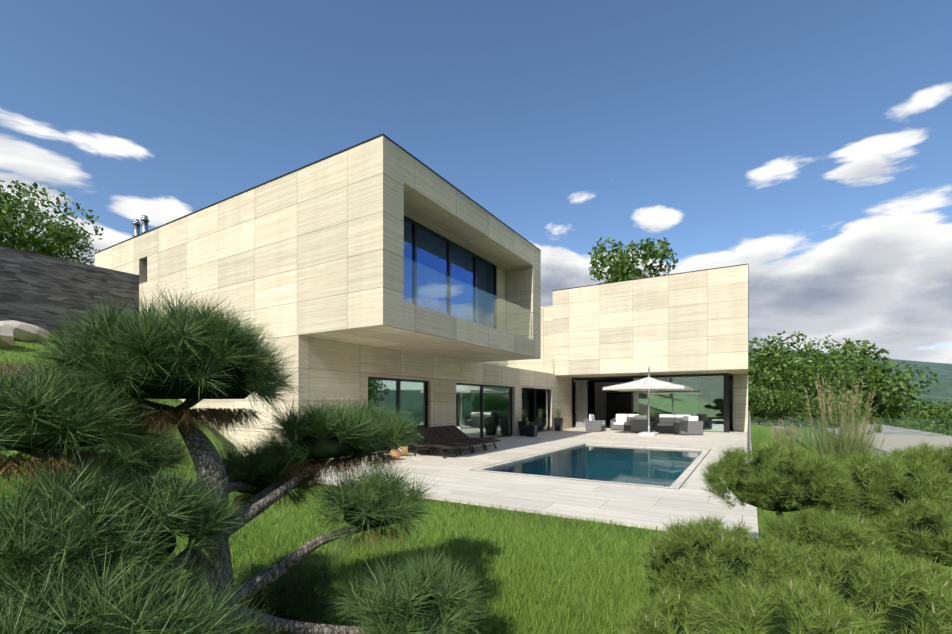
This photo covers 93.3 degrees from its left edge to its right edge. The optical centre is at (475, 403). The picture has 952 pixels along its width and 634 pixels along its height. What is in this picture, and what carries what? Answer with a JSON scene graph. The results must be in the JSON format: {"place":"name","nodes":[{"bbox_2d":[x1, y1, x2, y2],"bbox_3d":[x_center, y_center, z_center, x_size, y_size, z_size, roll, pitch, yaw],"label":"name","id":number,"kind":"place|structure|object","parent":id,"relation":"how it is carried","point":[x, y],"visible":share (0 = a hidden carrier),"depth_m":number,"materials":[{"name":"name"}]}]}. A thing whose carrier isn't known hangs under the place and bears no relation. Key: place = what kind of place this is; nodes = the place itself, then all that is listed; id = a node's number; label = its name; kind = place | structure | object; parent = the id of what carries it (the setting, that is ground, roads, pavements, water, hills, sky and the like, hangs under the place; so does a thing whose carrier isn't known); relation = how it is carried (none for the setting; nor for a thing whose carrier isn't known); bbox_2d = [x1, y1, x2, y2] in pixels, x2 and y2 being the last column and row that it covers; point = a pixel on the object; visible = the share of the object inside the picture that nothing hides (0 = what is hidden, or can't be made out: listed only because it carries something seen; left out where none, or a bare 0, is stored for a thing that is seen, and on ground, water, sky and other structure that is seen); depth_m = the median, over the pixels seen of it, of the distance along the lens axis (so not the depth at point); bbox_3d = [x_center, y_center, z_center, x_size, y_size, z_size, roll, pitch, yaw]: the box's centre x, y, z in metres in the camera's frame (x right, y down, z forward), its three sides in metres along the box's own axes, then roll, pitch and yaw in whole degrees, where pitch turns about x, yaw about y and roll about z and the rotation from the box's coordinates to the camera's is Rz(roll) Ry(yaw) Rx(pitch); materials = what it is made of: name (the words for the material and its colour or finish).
{"place":"outdoors","nodes":[
{"label":"outdoors","id":0,"kind":"place"},
{"bbox_2d":[390,447,400,459],"bbox_3d":[-2.179,1.302,12.146,0.266,0.448,0.308,0,0,-4],"label":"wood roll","id":1,"kind":"object","parent":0,"point":[395,454],"visible":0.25,"depth_m":12.02,"materials":[{"name":"brown wood"}]},
{"bbox_2d":[398,446,407,455],"bbox_3d":[-2.110,1.302,13.037,0.266,0.448,0.308,0,0,-19],"label":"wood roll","id":2,"kind":"object","parent":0,"point":[405,447],"visible":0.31,"depth_m":12.92,"materials":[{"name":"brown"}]},
{"bbox_2d":[0,333,951,633],"bbox_3d":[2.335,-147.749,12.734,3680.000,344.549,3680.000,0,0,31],"label":"ground","id":3,"kind":"structure","parent":0,"point":[942,393],"depth_m":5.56,"materials":[{"name":"green plant"}]},
{"bbox_2d":[0,320,80,347],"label":"hill boulders","id":4,"kind":"object","parent":3,"relation":"on","point":[10,330],"visible":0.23,"depth_m":11.41,"materials":[{"name":"grey stone"}]},
{"bbox_2d":[0,179,103,260],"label":"tree","id":5,"kind":"object","parent":3,"relation":"on","point":[9,211],"visible":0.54,"depth_m":32.67,"materials":[{"name":"green plant"}]},
{"bbox_2d":[32,222,100,265],"bbox_3d":[-30.841,-10.037,34.197,3.628,7.603,4.000,0,0,39],"label":"tree","id":6,"kind":"object","parent":3,"relation":"on","point":[59,233],"visible":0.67,"depth_m":33.49,"materials":[{"name":"green plant"}]},
{"bbox_2d":[0,246,138,338],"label":"slate retaining walls","id":7,"kind":"structure","parent":3,"relation":"on","point":[33,286],"depth_m":13.31,"materials":[{"name":"grey stone"}]},
{"bbox_2d":[0,407,457,633],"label":"niwaki dead needles","id":8,"kind":"object","parent":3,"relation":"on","point":[215,420],"visible":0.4,"depth_m":2.29,"materials":[{"name":"brown plant"}]},
{"bbox_2d":[0,281,496,633],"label":"pine tree","id":9,"kind":"object","parent":3,"relation":"on","point":[150,598],"depth_m":1.98,"materials":[{"name":"green plant"}]},
{"bbox_2d":[0,340,451,633],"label":"niwaki pads","id":10,"kind":"object","parent":9,"relation":"attached to","point":[331,447],"visible":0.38,"depth_m":2.11,"materials":[{"name":"green plant"}]},
{"bbox_2d":[180,335,594,461],"bbox_3d":[-2.655,-1.925,25.101,11.860,6.900,26.000,0,0,31],"label":"house lower storey","id":11,"kind":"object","parent":3,"relation":"on","point":[470,399],"visible":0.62,"depth_m":15.26,"materials":[{"name":"stone"}]},
{"bbox_2d":[94,134,540,361],"bbox_3d":[-6.027,-3.672,16.879,14.624,4.035,8.464,0,0,31],"label":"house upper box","id":12,"kind":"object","parent":11,"relation":"on","point":[322,248],"visible":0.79,"depth_m":11.72,"materials":[{"name":"stone"}]},
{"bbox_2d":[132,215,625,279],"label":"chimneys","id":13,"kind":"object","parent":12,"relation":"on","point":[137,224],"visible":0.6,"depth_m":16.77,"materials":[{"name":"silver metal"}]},
{"bbox_2d":[588,237,677,283],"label":"tree","id":14,"kind":"object","parent":3,"relation":"on","point":[625,264],"visible":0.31,"depth_m":44.68,"materials":[{"name":"green plant"}]},
{"bbox_2d":[404,258,894,459],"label":"glass railings","id":15,"kind":"object","parent":3,"relation":"on","point":[787,421],"visible":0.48,"depth_m":14.37,"materials":[{"name":"clear glass"}]},
{"bbox_2d":[748,382,802,424],"bbox_3d":[24.390,0.579,38.224,5.427,4.950,5.517,0,0,11],"label":"tree wood","id":16,"kind":"object","parent":3,"relation":"on","point":[770,403],"visible":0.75,"depth_m":37.20,"materials":[{"name":"green plant"}]},
{"bbox_2d":[611,437,951,633],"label":"mugo pine","id":17,"kind":"object","parent":3,"relation":"on","point":[831,472],"depth_m":2.89,"materials":[{"name":"green plant"}]},
{"bbox_2d":[636,442,951,633],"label":"mugo pine candles","id":18,"kind":"object","parent":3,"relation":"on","point":[809,558],"visible":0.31,"depth_m":2.63,"materials":[{"name":"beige plant"}]},
{"bbox_2d":[768,349,820,364],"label":"tree","id":19,"kind":"object","parent":3,"relation":"on","point":[814,354],"visible":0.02,"depth_m":61.30,"materials":[{"name":"green plant"}]},
{"bbox_2d":[748,330,868,419],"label":"tree","id":20,"kind":"object","parent":3,"relation":"on","point":[778,365],"visible":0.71,"depth_m":40.79,"materials":[{"name":"green plant"}]},
{"bbox_2d":[782,392,868,427],"bbox_3d":[28.044,1.702,36.365,5.788,5.279,5.884,0,0,-10],"label":"tree wood","id":21,"kind":"object","parent":3,"relation":"on","point":[796,412],"visible":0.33,"depth_m":35.41,"materials":[{"name":"green plant"}]},
{"bbox_2d":[763,391,896,518],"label":"ornamental grasses","id":22,"kind":"object","parent":3,"relation":"on","point":[844,439],"visible":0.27,"depth_m":6.07,"materials":[{"name":"green plant"}]},
{"bbox_2d":[768,374,886,452],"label":"ornamental grass plumes","id":23,"kind":"object","parent":22,"relation":"attached to","point":[824,407],"visible":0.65,"depth_m":6.21,"materials":[{"name":"plant"}]},
{"bbox_2d":[750,340,912,426],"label":"tree","id":24,"kind":"object","parent":3,"relation":"on","point":[896,414],"visible":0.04,"depth_m":52.16,"materials":[{"name":"green plant"}]},
{"bbox_2d":[748,416,951,456],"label":"paved driveway","id":25,"kind":"structure","parent":3,"relation":"on","point":[904,437],"depth_m":27.77,"materials":[{"name":"grey concrete"}]},
{"bbox_2d":[780,349,938,424],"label":"tree","id":26,"kind":"object","parent":3,"relation":"on","point":[871,384],"visible":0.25,"depth_m":48.38,"materials":[{"name":"green plant"}]},
{"bbox_2d":[851,414,885,424],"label":"tree wood","id":27,"kind":"object","parent":3,"relation":"on","point":[873,420],"visible":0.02,"depth_m":41.16,"materials":[{"name":"green plant"}]},
{"bbox_2d":[877,400,937,424],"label":"tree wood","id":28,"kind":"object","parent":3,"relation":"on","point":[931,414],"depth_m":57.34,"materials":[{"name":"green plant"}]},
{"bbox_2d":[887,418,948,432],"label":"tree wood","id":29,"kind":"object","parent":3,"relation":"on","point":[908,423],"depth_m":45.54,"materials":[{"name":"green plant"}]},
{"bbox_2d":[886,420,951,435],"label":"hedge","id":30,"kind":"object","parent":3,"relation":"on","point":[917,425],"visible":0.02,"depth_m":40.20,"materials":[{"name":"green plant"}]},
{"bbox_2d":[892,399,951,431],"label":"tree wood","id":31,"kind":"object","parent":3,"relation":"on","point":[940,415],"visible":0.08,"depth_m":55.65,"materials":[{"name":"green plant"}]},
{"bbox_2d":[919,398,951,423],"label":"tree wood","id":32,"kind":"object","parent":3,"relation":"on","point":[945,403],"depth_m":72.19,"materials":[{"name":"green plant"}]},
{"bbox_2d":[0,0,951,363],"label":"sky","id":33,"kind":"structure","parent":0,"point":[805,144],"materials":[{"name":"blue"}]},
{"bbox_2d":[520,408,527,420],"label":"planter grass","id":34,"kind":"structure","parent":0,"point":[523,416],"depth_m":21.10,"materials":[{"name":"green plant"}]},
{"bbox_2d":[313,427,758,543],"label":"terrace","id":35,"kind":"structure","parent":0,"point":[466,476],"depth_m":8.66,"materials":[{"name":"stone"}]},
{"bbox_2d":[406,428,462,457],"bbox_3d":[-1.373,1.154,13.106,1.921,0.764,0.670,0,0,31],"label":"lounger","id":36,"kind":"object","parent":35,"relation":"on","point":[441,446],"visible":0.73,"depth_m":12.97,"materials":[{"name":"black wood"}]},
{"bbox_2d":[414,427,476,454],"bbox_3d":[-0.950,1.154,13.844,1.921,0.764,0.670,0,0,31],"label":"lounger","id":37,"kind":"object","parent":35,"relation":"on","point":[429,435],"visible":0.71,"depth_m":13.94,"materials":[{"name":"black wood"}]},
{"bbox_2d":[429,426,489,452],"bbox_3d":[-0.553,1.154,14.539,1.921,0.764,0.670,0,0,31],"label":"lounger","id":38,"kind":"object","parent":35,"relation":"on","point":[441,432],"visible":0.79,"depth_m":14.65,"materials":[{"name":"black wood"}]},
{"bbox_2d":[443,425,500,449],"bbox_3d":[-0.156,1.154,15.234,1.921,0.764,0.670,0,0,31],"label":"lounger","id":39,"kind":"object","parent":35,"relation":"on","point":[455,431],"visible":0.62,"depth_m":15.36,"materials":[{"name":"black wood"}]},
{"bbox_2d":[518,421,529,435],"bbox_3d":[2.253,1.185,21.139,0.399,0.680,0.399,0,0,31],"label":"planter","id":40,"kind":"object","parent":35,"relation":"on","point":[522,431],"visible":0.83,"depth_m":20.99,"materials":[{"name":"black"}]},
{"bbox_2d":[525,425,537,436],"bbox_3d":[2.534,1.265,20.502,0.459,0.520,0.459,0,0,31],"label":"planter","id":41,"kind":"object","parent":35,"relation":"on","point":[531,431],"visible":0.92,"depth_m":20.34,"materials":[{"name":"grey"}]},
{"bbox_2d":[554,418,562,430],"bbox_3d":[4.564,1.165,24.884,0.399,0.720,0.399,0,0,31],"label":"planter","id":42,"kind":"object","parent":35,"relation":"on","point":[558,424],"visible":0.88,"depth_m":24.74,"materials":[{"name":"black"}]},
{"bbox_2d":[586,419,605,431],"bbox_3d":[6.570,1.185,24.664,0.850,0.680,0.950,0,0,31],"label":"armchair","id":43,"kind":"object","parent":35,"relation":"on","point":[595,425],"visible":0.9,"depth_m":24.28,"materials":[{"name":"grey wicker"}]},
{"bbox_2d":[589,414,604,425],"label":"armchair cushions","id":44,"kind":"object","parent":43,"relation":"on","point":[591,417],"visible":0.4,"depth_m":24.55,"materials":[{"name":"white fabric"}]},
{"bbox_2d":[610,418,629,429],"bbox_3d":[8.545,1.185,25.514,1.600,0.680,0.850,0,0,31],"label":"sofa","id":45,"kind":"object","parent":35,"relation":"on","point":[620,427],"visible":0.44,"depth_m":25.36,"materials":[{"name":"grey wicker"}]},
{"bbox_2d":[613,414,638,424],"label":"sofa cushions","id":46,"kind":"object","parent":45,"relation":"on","point":[623,419],"visible":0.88,"depth_m":25.62,"materials":[{"name":"white fabric"}]},
{"bbox_2d":[508,264,748,432],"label":"house right wing","id":47,"kind":"structure","parent":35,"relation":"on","point":[690,329],"depth_m":23.62,"materials":[{"name":"beige stone"}]},
{"bbox_2d":[576,380,587,427],"bbox_3d":[6.551,0.040,27.888,0.770,2.930,0.113,0,0,31],"label":"curtain","id":48,"kind":"object","parent":47,"relation":"hanging from","point":[581,401],"visible":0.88,"depth_m":27.89,"materials":[{"name":"white fabric"}]},
{"bbox_2d":[630,420,652,432],"bbox_3d":[8.563,1.185,23.225,0.950,0.680,0.850,0,0,31],"label":"armchair","id":49,"kind":"object","parent":35,"relation":"on","point":[638,425],"visible":0.81,"depth_m":22.90,"materials":[{"name":"grey wicker"}]},
{"bbox_2d":[634,415,647,419],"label":"armchair cushions","id":50,"kind":"object","parent":49,"relation":"on","point":[640,417],"visible":0.27,"depth_m":22.98,"materials":[{"name":"white fabric"}]},
{"bbox_2d":[603,366,692,435],"bbox_3d":[8.352,-0.125,21.716,3.500,3.300,3.500,0,0,31],"label":"umbrella","id":51,"kind":"object","parent":35,"relation":"on","point":[648,383],"visible":1,"depth_m":21.09,"materials":[{"name":"white fabric"}]},
{"bbox_2d":[654,418,658,430],"bbox_3d":[10.684,1.185,24.221,1.900,0.680,0.850,0,0,31],"label":"sofa","id":52,"kind":"object","parent":35,"relation":"on","point":[656,422],"visible":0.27,"depth_m":24.34,"materials":[{"name":"grey wicker"}]},
{"bbox_2d":[656,425,672,432],"bbox_3d":[9.884,1.338,23.477,0.820,0.375,0.820,0,0,31],"label":"coffee table","id":53,"kind":"object","parent":35,"relation":"on","point":[664,428],"visible":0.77,"depth_m":23.15,"materials":[{"name":"grey wicker"}]},
{"bbox_2d":[673,421,702,434],"bbox_3d":[10.290,1.185,21.830,1.050,0.680,0.900,0,0,1],"label":"armchair","id":54,"kind":"object","parent":35,"relation":"on","point":[688,427],"visible":1,"depth_m":21.38,"materials":[{"name":"grey wicker"}]},
{"bbox_2d":[682,416,697,420],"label":"armchair cushions","id":55,"kind":"object","parent":54,"relation":"on","point":[689,418],"visible":0.35,"depth_m":21.52,"materials":[{"name":"white fabric"}]},
{"bbox_2d":[554,407,561,417],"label":"planter grass","id":56,"kind":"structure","parent":0,"point":[558,414],"depth_m":24.85,"materials":[{"name":"green plant"}]},
{"bbox_2d":[488,445,702,486],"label":"pool water","id":57,"kind":"structure","parent":0,"point":[636,461],"depth_m":12.03,"materials":[{"name":"blue liquid"}]},
{"bbox_2d":[657,414,690,424],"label":"sofa cushions","id":58,"kind":"object","parent":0,"point":[667,419],"visible":0.54,"depth_m":24.42,"materials":[{"name":"white fabric"}]}
]}

